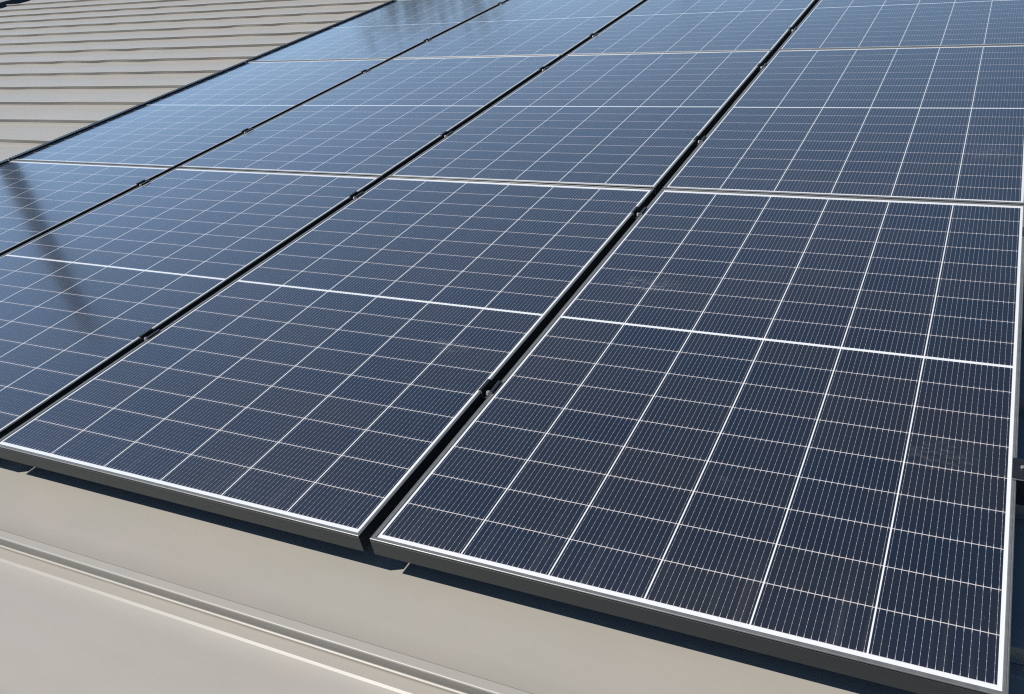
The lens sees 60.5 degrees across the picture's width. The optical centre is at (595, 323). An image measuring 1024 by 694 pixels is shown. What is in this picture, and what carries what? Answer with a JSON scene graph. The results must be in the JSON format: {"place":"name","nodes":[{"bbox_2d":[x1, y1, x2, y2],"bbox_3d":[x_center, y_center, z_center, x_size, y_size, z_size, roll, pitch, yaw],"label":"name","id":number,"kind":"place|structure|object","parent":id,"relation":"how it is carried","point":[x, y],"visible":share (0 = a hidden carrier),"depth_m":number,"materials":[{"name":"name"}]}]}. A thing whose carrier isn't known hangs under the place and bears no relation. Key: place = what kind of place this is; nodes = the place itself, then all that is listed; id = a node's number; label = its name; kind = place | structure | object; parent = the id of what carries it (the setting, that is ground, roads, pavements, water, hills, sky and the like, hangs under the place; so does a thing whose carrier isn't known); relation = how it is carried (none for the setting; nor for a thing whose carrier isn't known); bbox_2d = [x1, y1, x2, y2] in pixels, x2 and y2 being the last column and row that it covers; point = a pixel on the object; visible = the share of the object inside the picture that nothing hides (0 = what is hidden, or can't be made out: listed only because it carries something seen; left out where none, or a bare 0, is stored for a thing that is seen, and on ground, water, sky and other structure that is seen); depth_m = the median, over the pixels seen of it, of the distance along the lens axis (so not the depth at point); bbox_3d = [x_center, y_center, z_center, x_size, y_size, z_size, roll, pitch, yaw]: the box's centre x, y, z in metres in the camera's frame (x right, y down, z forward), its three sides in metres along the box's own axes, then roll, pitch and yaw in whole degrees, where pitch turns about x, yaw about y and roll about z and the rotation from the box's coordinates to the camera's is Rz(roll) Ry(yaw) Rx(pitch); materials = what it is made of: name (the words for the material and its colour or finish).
{"place":"outdoors","nodes":[
{"label":"outdoors","id":0,"kind":"place"},
{"label":"ground","id":1,"kind":"structure","parent":0,"visible":0},
{"bbox_2d":[0,0,1023,693],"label":"building","id":2,"kind":"structure","parent":1,"relation":"on","point":[108,590],"depth_m":1.74,"materials":[{"name":"paint"}]},
{"bbox_2d":[0,160,172,255],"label":"solar panel","id":3,"kind":"object","parent":2,"relation":"on","point":[38,198],"visible":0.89,"depth_m":3.84,"materials":[{"name":"blue glass"}]},
{"bbox_2d":[9,61,246,159],"bbox_3d":[-2.612,-1.255,5.057,0.034,0.048,1.711,6,34,23],"label":"edge guard","id":4,"kind":"object","parent":2,"relation":"on","point":[107,118],"visible":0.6,"depth_m":4.92,"materials":[{"name":"black metal"}]},
{"bbox_2d":[135,180,149,186],"bbox_3d":[-1.967,-0.588,3.813,0.066,0.069,0.048,6,34,23],"label":"panel clamp","id":5,"kind":"object","parent":2,"relation":"on","point":[140,183],"visible":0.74,"depth_m":3.79,"materials":[{"name":"metal"}]},
{"bbox_2d":[138,328,159,341],"bbox_3d":[-1.306,0.057,2.577,0.066,0.069,0.048,6,34,23],"label":"panel clamp","id":6,"kind":"object","parent":2,"relation":"on","point":[147,334],"visible":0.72,"depth_m":2.56,"materials":[{"name":"metal"}]},
{"bbox_2d":[0,168,381,438],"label":"solar panel","id":7,"kind":"object","parent":2,"relation":"on","point":[87,296],"visible":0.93,"depth_m":3.04,"materials":[{"name":"blue glass"}]},
{"bbox_2d":[12,59,388,168],"bbox_3d":[-2.090,-1.192,4.832,1.134,0.042,1.711,6,34,23],"label":"solar panel","id":8,"kind":"object","parent":2,"relation":"on","point":[176,129],"visible":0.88,"depth_m":4.68,"materials":[{"name":"blue glass"}]},
{"bbox_2d":[240,128,252,133],"bbox_3d":[-1.713,-0.924,4.308,0.066,0.069,0.048,6,34,23],"label":"panel clamp","id":9,"kind":"object","parent":2,"relation":"on","point":[245,130],"visible":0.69,"depth_m":4.29,"materials":[{"name":"metal"}]},
{"bbox_2d":[0,177,654,550],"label":"solar panel","id":10,"kind":"object","parent":2,"relation":"on","point":[325,379],"visible":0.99,"depth_m":2.32,"materials":[{"name":"blue glass"}]},
{"bbox_2d":[348,191,363,200],"bbox_3d":[-0.911,-0.466,3.347,0.066,0.069,0.048,6,34,23],"label":"panel clamp","id":11,"kind":"object","parent":2,"relation":"on","point":[354,195],"visible":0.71,"depth_m":3.33,"materials":[{"name":"metal"}]},
{"bbox_2d":[178,55,562,179],"bbox_3d":[-1.032,-1.074,4.369,1.134,0.042,1.711,6,34,23],"label":"solar panel","id":12,"kind":"object","parent":2,"relation":"on","point":[386,119],"visible":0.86,"depth_m":4.20,"materials":[{"name":"blue glass"}]},
{"bbox_2d":[248,0,508,61],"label":"solar panel","id":13,"kind":"object","parent":2,"relation":"on","point":[392,30],"visible":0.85,"depth_m":5.99,"materials":[{"name":"blue glass"}]},
{"bbox_2d":[246,0,393,61],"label":"edge guard","id":14,"kind":"object","parent":13,"relation":"attached to","point":[281,46],"visible":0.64,"depth_m":6.25,"materials":[{"name":"black metal"}]},
{"bbox_2d":[440,131,452,138],"bbox_3d":[-0.652,-0.809,3.852,0.066,0.069,0.048,6,34,23],"label":"panel clamp","id":15,"kind":"object","parent":2,"relation":"on","point":[444,134],"visible":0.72,"depth_m":3.83,"materials":[{"name":"metal"}]},
{"bbox_2d":[395,0,646,57],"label":"solar panel","id":16,"kind":"object","parent":2,"relation":"on","point":[563,28],"visible":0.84,"depth_m":5.46,"materials":[{"name":"blue glass"}]},
{"bbox_2d":[538,66,548,72],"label":"panel clamp","id":17,"kind":"object","parent":2,"relation":"on","point":[542,68],"visible":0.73,"depth_m":4.58,"materials":[{"name":"metal"}]},
{"bbox_2d":[388,50,771,196],"bbox_3d":[0.026,-0.954,3.907,1.134,0.043,1.711,6,34,24],"label":"solar panel","id":18,"kind":"object","parent":2,"relation":"on","point":[635,120],"visible":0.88,"depth_m":3.72,"materials":[{"name":"blue glass"}]},
{"bbox_2d":[631,206,646,217],"bbox_3d":[0.146,-0.346,2.883,0.066,0.069,0.048,6,34,23],"label":"panel clamp","id":19,"kind":"object","parent":2,"relation":"on","point":[635,212],"visible":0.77,"depth_m":2.87,"materials":[{"name":"metal"}]},
{"bbox_2d":[567,0,818,55],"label":"solar panel","id":20,"kind":"object","parent":2,"relation":"on","point":[652,26],"visible":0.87,"depth_m":4.93,"materials":[{"name":"blue glass"}]},
{"bbox_2d":[370,189,1023,693],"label":"solar panel","id":21,"kind":"object","parent":2,"relation":"on","point":[778,425],"visible":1,"depth_m":1.81,"materials":[{"name":"blue glass"}]},
{"bbox_2d":[478,379,501,397],"bbox_3d":[-0.250,0.177,2.113,0.066,0.069,0.048,6,34,23],"label":"panel clamp","id":22,"kind":"object","parent":21,"relation":"attached to","point":[486,389],"visible":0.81,"depth_m":2.10,"materials":[{"name":"black metal"}]},
{"bbox_2d":[693,136,705,144],"bbox_3d":[0.406,-0.689,3.389,0.066,0.069,0.048,6,34,23],"label":"panel clamp","id":23,"kind":"object","parent":2,"relation":"on","point":[696,140],"visible":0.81,"depth_m":3.37,"materials":[{"name":"metal"}]},
{"bbox_2d":[756,63,766,69],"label":"panel clamp","id":24,"kind":"object","parent":2,"relation":"on","point":[759,66],"visible":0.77,"depth_m":4.11,"materials":[{"name":"metal"}]},
{"bbox_2d":[662,44,1023,204],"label":"solar panel","id":25,"kind":"object","parent":2,"relation":"on","point":[939,123],"visible":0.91,"depth_m":3.24,"materials":[{"name":"blue glass"}]},
{"bbox_2d":[778,0,1023,49],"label":"solar panel","id":26,"kind":"object","parent":2,"relation":"on","point":[832,24],"visible":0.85,"depth_m":4.41,"materials":[{"name":"blue glass"}]},
{"bbox_2d":[1012,458,1023,504],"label":"end clamp","id":27,"kind":"object","parent":2,"relation":"on","point":[1018,470],"visible":0.95,"depth_m":1.63,"materials":[{"name":"black metal"}]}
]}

